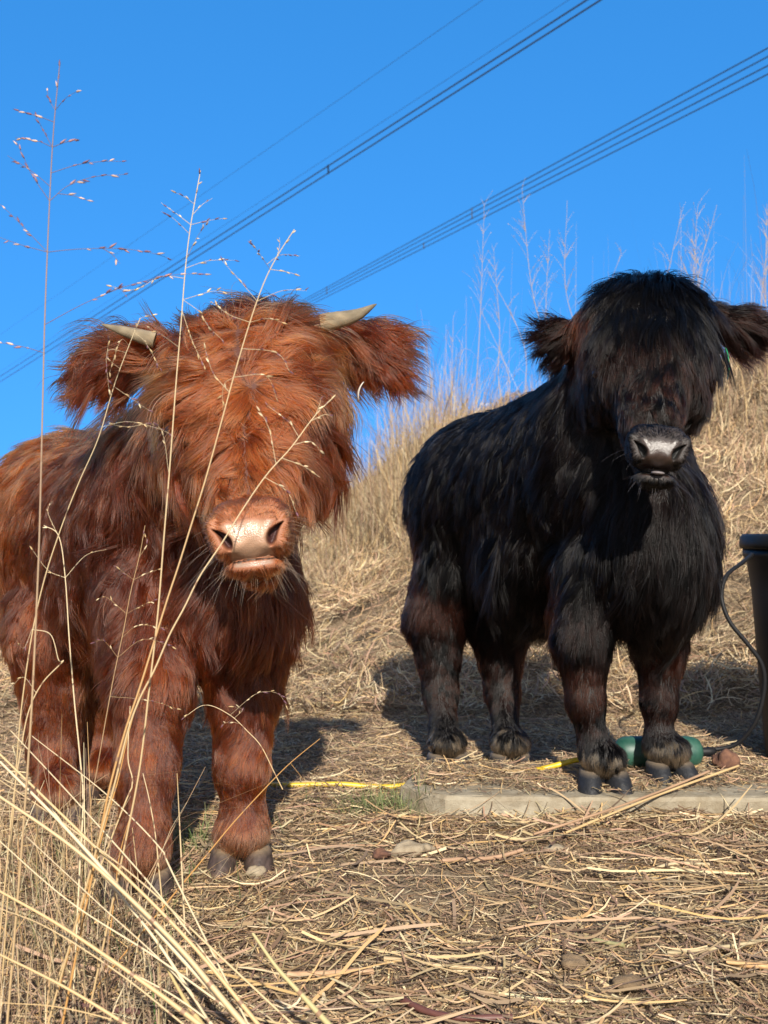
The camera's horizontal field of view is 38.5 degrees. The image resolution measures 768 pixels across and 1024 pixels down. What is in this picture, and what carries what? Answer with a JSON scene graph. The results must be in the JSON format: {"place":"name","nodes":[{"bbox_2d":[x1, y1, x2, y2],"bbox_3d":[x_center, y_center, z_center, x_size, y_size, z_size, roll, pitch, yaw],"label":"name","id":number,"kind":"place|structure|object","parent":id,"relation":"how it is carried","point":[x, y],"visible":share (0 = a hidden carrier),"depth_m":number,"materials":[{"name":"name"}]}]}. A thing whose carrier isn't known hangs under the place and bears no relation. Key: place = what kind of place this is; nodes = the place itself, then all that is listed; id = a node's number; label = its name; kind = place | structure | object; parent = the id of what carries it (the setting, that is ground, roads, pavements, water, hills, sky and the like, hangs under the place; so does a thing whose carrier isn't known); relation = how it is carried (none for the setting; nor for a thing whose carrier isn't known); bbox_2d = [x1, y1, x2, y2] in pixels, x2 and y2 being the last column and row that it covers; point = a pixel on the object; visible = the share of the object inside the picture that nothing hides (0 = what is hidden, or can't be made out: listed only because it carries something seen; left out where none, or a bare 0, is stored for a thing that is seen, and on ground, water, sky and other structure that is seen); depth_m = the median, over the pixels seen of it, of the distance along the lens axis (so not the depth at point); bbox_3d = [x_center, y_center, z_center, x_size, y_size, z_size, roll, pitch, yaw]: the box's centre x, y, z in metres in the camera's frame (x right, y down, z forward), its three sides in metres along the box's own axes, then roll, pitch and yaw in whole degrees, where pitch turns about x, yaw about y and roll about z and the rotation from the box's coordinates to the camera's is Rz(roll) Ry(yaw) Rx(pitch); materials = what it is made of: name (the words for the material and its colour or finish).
{"place":"outdoors","nodes":[
{"label":"outdoors","id":0,"kind":"place"},
{"bbox_2d":[4,1,480,331],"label":"power line","id":1,"kind":"object","parent":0,"point":[281,139],"visible":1,"depth_m":81.01,"materials":[{"name":"grey metal"}]},
{"bbox_2d":[0,0,567,371],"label":"power line","id":2,"kind":"object","parent":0,"point":[338,150],"visible":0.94,"depth_m":80.28,"materials":[{"name":"grey metal"}]},
{"bbox_2d":[0,0,600,381],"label":"power line","id":3,"kind":"object","parent":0,"point":[548,24],"visible":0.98,"depth_m":54.10,"materials":[{"name":"grey metal"}]},
{"bbox_2d":[0,356,767,1023],"bbox_3d":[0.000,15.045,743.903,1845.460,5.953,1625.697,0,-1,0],"label":"ground","id":4,"kind":"structure","parent":0,"point":[480,882],"depth_m":1.61,"materials":[{"name":"beige plant"}]},
{"bbox_2d":[0,629,63,935],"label":"grass stem","id":5,"kind":"object","parent":4,"relation":"on","point":[17,773],"visible":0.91,"depth_m":1.04,"materials":[{"name":"beige plant"}]},
{"bbox_2d":[0,1002,118,1022],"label":"grass stem","id":6,"kind":"object","parent":4,"relation":"on","point":[65,1008],"visible":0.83,"depth_m":0.92,"materials":[{"name":"beige plant"}]},
{"bbox_2d":[0,954,127,1023],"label":"grass stem","id":7,"kind":"object","parent":4,"relation":"on","point":[113,1016],"visible":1,"depth_m":0.88,"materials":[{"name":"beige plant"}]},
{"bbox_2d":[30,504,105,1018],"bbox_3d":[-0.318,0.252,1.103,0.064,0.528,0.039,0,-1,16],"label":"grass stem","id":8,"kind":"object","parent":4,"relation":"on","point":[78,748],"visible":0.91,"depth_m":1.09,"materials":[{"name":"beige plant"}]},
{"bbox_2d":[0,314,174,1000],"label":"grass stem","id":9,"kind":"object","parent":4,"relation":"on","point":[109,360],"visible":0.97,"depth_m":1.06,"materials":[{"name":"beige plant"}]},
{"bbox_2d":[48,712,132,1004],"bbox_3d":[-0.301,0.357,1.113,0.094,0.320,0.002,0,-1,0],"label":"grass stem","id":10,"kind":"object","parent":4,"relation":"on","point":[103,858],"visible":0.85,"depth_m":1.11,"materials":[{"name":"brown plant"}]},
{"bbox_2d":[0,908,183,1023],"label":"grass stem","id":11,"kind":"object","parent":4,"relation":"on","point":[154,1000],"visible":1,"depth_m":0.91,"materials":[{"name":"beige plant"}]},
{"bbox_2d":[57,693,139,996],"bbox_3d":[-0.302,0.354,1.153,0.090,0.327,0.002,0,-1,0],"label":"grass stem","id":12,"kind":"object","parent":4,"relation":"on","point":[100,842],"visible":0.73,"depth_m":1.15,"materials":[{"name":"beige plant"}]},
{"bbox_2d":[62,1000,139,1014],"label":"dry stalk","id":13,"kind":"object","parent":4,"relation":"on","point":[94,1009],"visible":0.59,"depth_m":1.10,"materials":[{"name":"brown plant"}]},
{"bbox_2d":[0,890,202,1023],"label":"grass stem","id":14,"kind":"object","parent":4,"relation":"on","point":[182,1011],"visible":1,"depth_m":0.89,"materials":[{"name":"beige plant"}]},
{"bbox_2d":[0,59,210,1023],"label":"grass stem","id":15,"kind":"object","parent":4,"relation":"on","point":[32,693],"visible":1,"depth_m":0.95,"materials":[{"name":"beige plant"}]},
{"bbox_2d":[21,832,210,1023],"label":"grass stem","id":16,"kind":"object","parent":4,"relation":"on","point":[206,1018],"visible":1,"depth_m":0.93,"materials":[{"name":"beige plant"}]},
{"bbox_2d":[105,821,128,969],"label":"grass stem","id":17,"kind":"object","parent":4,"relation":"on","point":[115,894],"visible":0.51,"depth_m":1.21,"materials":[{"name":"beige plant"}]},
{"bbox_2d":[0,761,235,1019],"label":"grass stem","id":18,"kind":"object","parent":4,"relation":"on","point":[176,952],"visible":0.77,"depth_m":0.94,"materials":[{"name":"beige plant"}]},
{"bbox_2d":[11,731,230,986],"bbox_3d":[-0.201,0.359,0.989,0.304,0.312,0.004,0,-1,14],"label":"grass stem","id":19,"kind":"object","parent":4,"relation":"on","point":[179,920],"visible":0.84,"depth_m":0.99,"materials":[{"name":"beige plant"}]},
{"bbox_2d":[0,795,247,1023],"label":"grass stem","id":20,"kind":"object","parent":4,"relation":"on","point":[234,1013],"visible":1,"depth_m":0.91,"materials":[{"name":"beige plant"}]},
{"bbox_2d":[67,527,181,1005],"bbox_3d":[-0.267,0.265,1.118,0.112,0.503,0.075,0,-1,0],"label":"grass stem","id":21,"kind":"object","parent":4,"relation":"on","point":[108,704],"visible":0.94,"depth_m":1.12,"materials":[{"name":"beige plant"}]},
{"bbox_2d":[0,841,249,1023],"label":"grass stem","id":22,"kind":"object","parent":4,"relation":"on","point":[186,978],"visible":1,"depth_m":0.91,"materials":[{"name":"beige plant"}]},
{"bbox_2d":[42,797,208,1023],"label":"grass stem","id":23,"kind":"object","parent":4,"relation":"on","point":[140,920],"visible":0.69,"depth_m":0.97,"materials":[{"name":"beige plant"}]},
{"bbox_2d":[0,753,260,1023],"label":"grass stem","id":24,"kind":"object","parent":4,"relation":"on","point":[240,1002],"visible":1,"depth_m":0.95,"materials":[{"name":"beige plant"}]},
{"bbox_2d":[53,928,213,1023],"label":"grass stem","id":25,"kind":"object","parent":4,"relation":"on","point":[186,1004],"visible":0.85,"depth_m":0.94,"materials":[{"name":"beige plant"}]},
{"bbox_2d":[132,828,146,978],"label":"grass stem","id":26,"kind":"object","parent":4,"relation":"on","point":[140,915],"visible":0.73,"depth_m":1.19,"materials":[{"name":"beige plant"}]},
{"bbox_2d":[32,736,247,1021],"bbox_3d":[-0.191,0.365,0.996,0.327,0.299,0.041,-1,-1,31],"label":"grass stem","id":27,"kind":"object","parent":4,"relation":"on","point":[172,874],"visible":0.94,"depth_m":1.01,"materials":[{"name":"beige plant"}]},
{"bbox_2d":[0,780,292,1023],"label":"grass stem","id":28,"kind":"object","parent":4,"relation":"on","point":[227,963],"visible":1,"depth_m":0.93,"materials":[{"name":"beige plant"}]},
{"bbox_2d":[143,774,170,981],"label":"grass stem","id":29,"kind":"object","parent":4,"relation":"on","point":[158,867],"visible":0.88,"depth_m":1.17,"materials":[{"name":"beige plant"}]},
{"bbox_2d":[85,168,238,1023],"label":"grass stem","id":30,"kind":"object","parent":4,"relation":"on","point":[117,879],"visible":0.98,"depth_m":1.02,"materials":[{"name":"beige plant"}]},
{"bbox_2d":[0,801,342,1023],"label":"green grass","id":31,"kind":"structure","parent":4,"relation":"on","point":[135,898],"depth_m":1.41,"materials":[{"name":"plant"}]},
{"bbox_2d":[177,775,188,1001],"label":"grass stem","id":32,"kind":"object","parent":4,"relation":"on","point":[182,883],"visible":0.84,"depth_m":1.13,"materials":[{"name":"beige plant"}]},
{"bbox_2d":[164,966,204,1023],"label":"grass stem","id":33,"kind":"object","parent":4,"relation":"on","point":[192,1012],"visible":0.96,"depth_m":0.94,"materials":[{"name":"beige plant"}]},
{"bbox_2d":[61,229,308,1023],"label":"grass stem","id":34,"kind":"object","parent":4,"relation":"on","point":[104,812],"visible":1,"depth_m":0.99,"materials":[{"name":"beige plant"}]},
{"bbox_2d":[47,395,335,1023],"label":"grass stem","id":35,"kind":"object","parent":4,"relation":"on","point":[99,838],"visible":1,"depth_m":0.96,"materials":[{"name":"beige plant"}]},
{"bbox_2d":[95,801,298,861],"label":"green grass","id":36,"kind":"structure","parent":4,"relation":"on","point":[189,835],"depth_m":1.71,"materials":[{"name":"plant"}]},
{"bbox_2d":[83,739,318,1002],"bbox_3d":[-0.193,0.377,1.136,0.252,0.282,0.016,0,-1,0],"label":"grass stem","id":37,"kind":"object","parent":4,"relation":"on","point":[124,953],"visible":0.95,"depth_m":1.14,"materials":[{"name":"brown plant"}]},
{"bbox_2d":[0,694,402,1023],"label":"front grass","id":38,"kind":"structure","parent":4,"relation":"on","point":[58,913],"depth_m":1.24,"materials":[{"name":"beige plant"}]},
{"bbox_2d":[0,285,441,907],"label":"calf","id":39,"kind":"object","parent":4,"relation":"on","point":[246,621],"visible":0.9,"depth_m":1.52},
{"bbox_2d":[181,690,287,789],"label":"grass stem","id":40,"kind":"object","parent":4,"relation":"on","point":[243,726],"visible":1,"depth_m":1.29,"materials":[{"name":"beige plant"}]},
{"bbox_2d":[245,865,266,878],"bbox_3d":[-0.182,0.508,1.550,0.024,0.018,0.028,-1,-1,36],"label":"stone","id":41,"kind":"object","parent":4,"relation":"on","point":[256,870],"visible":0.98,"depth_m":1.54,"materials":[{"name":"beige stone"}]},
{"bbox_2d":[252,933,331,1023],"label":"grass stem","id":42,"kind":"object","parent":4,"relation":"on","point":[320,1015],"visible":1,"depth_m":0.92,"materials":[{"name":"beige plant"}]},
{"bbox_2d":[287,968,373,977],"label":"dry stalk","id":43,"kind":"object","parent":4,"relation":"on","point":[368,971],"visible":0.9,"depth_m":1.18,"materials":[{"name":"beige plant"}]},
{"bbox_2d":[289,767,445,823],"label":"green grass","id":44,"kind":"structure","parent":4,"relation":"on","point":[382,799],"depth_m":1.92,"materials":[{"name":"plant"}]},
{"bbox_2d":[372,847,390,858],"bbox_3d":[-0.004,0.510,1.637,0.030,0.018,0.022,0,-1,0],"label":"stone","id":45,"kind":"object","parent":4,"relation":"on","point":[380,853],"visible":0.98,"depth_m":1.63,"materials":[{"name":"brown stone"}]},
{"bbox_2d":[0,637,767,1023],"bbox_3d":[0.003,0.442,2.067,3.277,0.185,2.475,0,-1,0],"label":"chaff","id":46,"kind":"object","parent":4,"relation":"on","point":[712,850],"visible":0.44,"depth_m":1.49,"materials":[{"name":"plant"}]},
{"bbox_2d":[612,974,642,992],"bbox_3d":[0.258,0.499,1.163,0.033,0.017,0.027,0,-1,0],"label":"dirt clod","id":47,"kind":"object","parent":46,"relation":"on","point":[624,978],"visible":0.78,"depth_m":1.16,"materials":[{"name":"brown soil"}]},
{"bbox_2d":[0,353,767,717],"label":"hill straw","id":48,"kind":"object","parent":4,"relation":"on","point":[408,677],"visible":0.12,"depth_m":3.61,"materials":[{"name":"beige plant"}]},
{"bbox_2d":[0,769,767,1023],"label":"leaf litter","id":49,"kind":"object","parent":4,"relation":"on","point":[516,951],"visible":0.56,"depth_m":1.33,"materials":[{"name":"plant"}]},
{"bbox_2d":[372,391,407,544],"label":"reed","id":50,"kind":"object","parent":4,"relation":"on","point":[385,477],"visible":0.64,"depth_m":5.10,"materials":[{"name":"beige plant"}]},
{"bbox_2d":[391,839,424,858],"bbox_3d":[0.035,0.511,1.655,0.053,0.031,0.036,0,-1,0],"label":"stone","id":51,"kind":"object","parent":4,"relation":"on","point":[407,845],"visible":0.72,"depth_m":1.64,"materials":[{"name":"beige stone"}]},
{"bbox_2d":[400,397,420,480],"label":"reed","id":52,"kind":"object","parent":4,"relation":"on","point":[412,428],"visible":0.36,"depth_m":5.01,"materials":[{"name":"beige plant"}]},
{"bbox_2d":[300,374,530,533],"bbox_3d":[0.028,-0.250,11.269,23.218,2.353,9.897,0,-1,0],"label":"straw","id":53,"kind":"object","parent":4,"relation":"on","point":[427,433],"depth_m":6.78,"materials":[{"name":"beige plant"}]},
{"bbox_2d":[310,349,523,550],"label":"tall grass","id":54,"kind":"structure","parent":4,"relation":"on","point":[395,455],"depth_m":6.41,"materials":[{"name":"beige plant"}]},
{"bbox_2d":[268,757,578,789],"bbox_3d":[0.062,0.495,2.124,0.713,0.066,0.124,0,-1,0],"label":"hose","id":55,"kind":"object","parent":4,"relation":"on","point":[552,765],"visible":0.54,"depth_m":2.08,"materials":[{"name":"yellow rubber"}]},
{"bbox_2d":[422,843,434,852],"bbox_3d":[0.065,0.510,1.666,0.024,0.016,0.020,-1,-1,25],"label":"stone","id":56,"kind":"object","parent":4,"relation":"on","point":[427,846],"visible":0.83,"depth_m":1.66,"materials":[{"name":"beige stone"}]},
{"bbox_2d":[426,314,464,433],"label":"reed","id":57,"kind":"object","parent":4,"relation":"on","point":[452,373],"visible":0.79,"depth_m":5.01,"materials":[{"name":"beige plant"}]},
{"bbox_2d":[434,338,462,431],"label":"reed","id":58,"kind":"object","parent":4,"relation":"on","point":[457,386],"visible":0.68,"depth_m":4.91,"materials":[{"name":"beige plant"}]},
{"bbox_2d":[399,996,512,1021],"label":"dry stalk","id":59,"kind":"object","parent":4,"relation":"on","point":[419,1008],"visible":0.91,"depth_m":1.07,"materials":[{"name":"beige plant"}]},
{"bbox_2d":[384,956,554,974],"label":"dry stalk","id":60,"kind":"object","parent":4,"relation":"on","point":[459,967],"visible":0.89,"depth_m":1.20,"materials":[{"name":"beige plant"}]},
{"bbox_2d":[459,193,496,412],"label":"reed","id":61,"kind":"object","parent":4,"relation":"on","point":[479,301],"visible":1,"depth_m":5.62,"materials":[{"name":"beige plant"}]},
{"bbox_2d":[441,848,523,862],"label":"dry stalk","id":62,"kind":"object","parent":4,"relation":"on","point":[491,857],"visible":0.94,"depth_m":1.61,"materials":[{"name":"beige plant"}]},
{"bbox_2d":[479,242,507,405],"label":"reed","id":63,"kind":"object","parent":4,"relation":"on","point":[497,325],"visible":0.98,"depth_m":6.02,"materials":[{"name":"beige plant"}]},
{"bbox_2d":[481,311,520,402],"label":"reed","id":64,"kind":"object","parent":4,"relation":"on","point":[503,362],"visible":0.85,"depth_m":5.31,"materials":[{"name":"beige plant"}]},
{"bbox_2d":[487,269,526,391],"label":"reed","id":65,"kind":"object","parent":4,"relation":"on","point":[517,327],"visible":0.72,"depth_m":5.62,"materials":[{"name":"beige plant"}]},
{"bbox_2d":[291,787,767,834],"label":"edge straw","id":66,"kind":"object","parent":4,"relation":"on","point":[691,815],"visible":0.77,"depth_m":1.83,"materials":[{"name":"beige plant"}]},
{"bbox_2d":[298,310,767,582],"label":"crest grass","id":67,"kind":"structure","parent":4,"relation":"on","point":[353,528],"depth_m":5.63,"materials":[{"name":"beige plant"}]},
{"bbox_2d":[510,185,556,386],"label":"reed","id":68,"kind":"object","parent":4,"relation":"on","point":[524,227],"visible":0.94,"depth_m":5.53,"materials":[{"name":"beige plant"}]},
{"bbox_2d":[522,232,553,379],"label":"reed","id":69,"kind":"object","parent":4,"relation":"on","point":[547,272],"visible":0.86,"depth_m":5.82,"materials":[{"name":"beige plant"}]},
{"bbox_2d":[542,843,564,850],"bbox_3d":[0.256,0.511,1.655,0.035,0.022,0.028,0,-1,0],"label":"stone","id":70,"kind":"object","parent":4,"relation":"on","point":[554,845],"visible":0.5,"depth_m":1.65,"materials":[{"name":"beige stone"}]},
{"bbox_2d":[553,213,576,316],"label":"reed","id":71,"kind":"object","parent":4,"relation":"on","point":[565,257],"visible":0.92,"depth_m":5.93,"materials":[{"name":"beige plant"}]},
{"bbox_2d":[561,952,586,970],"bbox_3d":[0.210,0.502,1.219,0.029,0.020,0.026,0,-1,0],"label":"dirt clod","id":72,"kind":"object","parent":4,"relation":"on","point":[572,960],"visible":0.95,"depth_m":1.21,"materials":[{"name":"brown soil"}]},
{"bbox_2d":[398,269,767,794],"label":"calf","id":73,"kind":"object","parent":4,"relation":"on","point":[569,512],"visible":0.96,"depth_m":1.97},
{"bbox_2d":[401,763,767,818],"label":"concrete slab","id":74,"kind":"structure","parent":4,"relation":"on","point":[511,799],"depth_m":1.88,"materials":[{"name":"beige concrete"}]},
{"bbox_2d":[532,770,709,835],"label":"dry stalk","id":75,"kind":"object","parent":74,"relation":"on","point":[619,806],"visible":0.99,"depth_m":1.80,"materials":[{"name":"beige plant"}]},
{"bbox_2d":[564,765,738,833],"bbox_3d":[0.463,0.479,1.851,0.509,0.034,0.010,1,-2,-42],"label":"dry stalk","id":76,"kind":"object","parent":74,"relation":"on","point":[648,798],"visible":0.99,"depth_m":1.84,"materials":[{"name":"beige plant"}]},
{"bbox_2d":[615,736,716,767],"bbox_3d":[0.540,0.460,2.107,0.198,0.062,0.062,0,-1,0],"label":"float","id":77,"kind":"object","parent":74,"relation":"on","point":[631,745],"visible":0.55,"depth_m":2.08,"materials":[{"name":"green plastic"}]},
{"bbox_2d":[713,553,766,750],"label":"cable","id":78,"kind":"object","parent":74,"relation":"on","point":[754,653],"visible":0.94,"depth_m":2.09,"materials":[{"name":"black plastic"}]},
{"bbox_2d":[427,158,767,445],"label":"weed thicket","id":79,"kind":"object","parent":4,"relation":"on","point":[751,296],"visible":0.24,"depth_m":5.51,"materials":[{"name":"beige plant"}]},
{"bbox_2d":[575,932,624,946],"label":"dry stalk","id":80,"kind":"object","parent":4,"relation":"on","point":[609,942],"visible":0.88,"depth_m":1.29,"materials":[{"name":"beige plant"}]},
{"bbox_2d":[634,861,710,876],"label":"dry stalk","id":81,"kind":"object","parent":4,"relation":"on","point":[675,863],"visible":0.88,"depth_m":1.56,"materials":[{"name":"beige plant"}]},
{"bbox_2d":[658,202,686,271],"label":"reed","id":82,"kind":"object","parent":4,"relation":"on","point":[675,239],"visible":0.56,"depth_m":5.33,"materials":[{"name":"beige plant"}]},
{"bbox_2d":[678,189,709,277],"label":"reed","id":83,"kind":"object","parent":4,"relation":"on","point":[695,240],"visible":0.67,"depth_m":5.03,"materials":[{"name":"beige plant"}]},
{"bbox_2d":[688,233,719,413],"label":"reed","id":84,"kind":"object","parent":4,"relation":"on","point":[705,290],"visible":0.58,"depth_m":5.32,"materials":[{"name":"beige plant"}]},
{"bbox_2d":[695,244,722,444],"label":"reed","id":85,"kind":"object","parent":4,"relation":"on","point":[703,287],"visible":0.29,"depth_m":5.02,"materials":[{"name":"beige plant"}]},
{"bbox_2d":[666,938,767,954],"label":"dry stalk","id":86,"kind":"object","parent":4,"relation":"on","point":[728,946],"visible":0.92,"depth_m":1.25,"materials":[{"name":"beige plant"}]},
{"bbox_2d":[680,205,767,425],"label":"reed","id":87,"kind":"object","parent":4,"relation":"on","point":[705,288],"visible":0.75,"depth_m":5.02,"materials":[{"name":"beige plant"}]},
{"bbox_2d":[711,749,739,769],"bbox_3d":[0.646,0.466,2.073,0.053,0.042,0.043,0,-1,0],"label":"stone","id":88,"kind":"object","parent":4,"relation":"on","point":[727,758],"visible":0.91,"depth_m":2.06,"materials":[{"name":"stone"}]},
{"bbox_2d":[726,958,767,968],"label":"dry stalk","id":89,"kind":"object","parent":4,"relation":"on","point":[743,964],"visible":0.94,"depth_m":1.21,"materials":[{"name":"beige plant"}]},
{"bbox_2d":[739,534,767,756],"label":"bucket","id":90,"kind":"object","parent":4,"relation":"on","point":[757,562],"visible":0.94,"depth_m":2.31,"materials":[{"name":"black plastic"}]},
{"bbox_2d":[741,210,767,392],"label":"reed","id":91,"kind":"object","parent":4,"relation":"on","point":[762,282],"visible":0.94,"depth_m":5.12,"materials":[{"name":"beige plant"}]},
{"bbox_2d":[747,204,767,403],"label":"reed","id":92,"kind":"object","parent":4,"relation":"on","point":[762,293],"visible":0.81,"depth_m":5.22,"materials":[{"name":"beige plant"}]},
{"bbox_2d":[0,0,767,486],"label":"sky","id":93,"kind":"structure","parent":0,"point":[171,89],"materials":[{"name":"blue"}]},
{"bbox_2d":[302,387,511,614],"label":"bank grass","id":94,"kind":"structure","parent":0,"point":[373,497],"depth_m":5.13,"materials":[{"name":"beige plant"}]},
{"bbox_2d":[302,48,767,305],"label":"power line","id":95,"kind":"object","parent":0,"point":[472,212],"visible":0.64,"depth_m":54.57,"materials":[{"name":"grey metal"}]}
]}

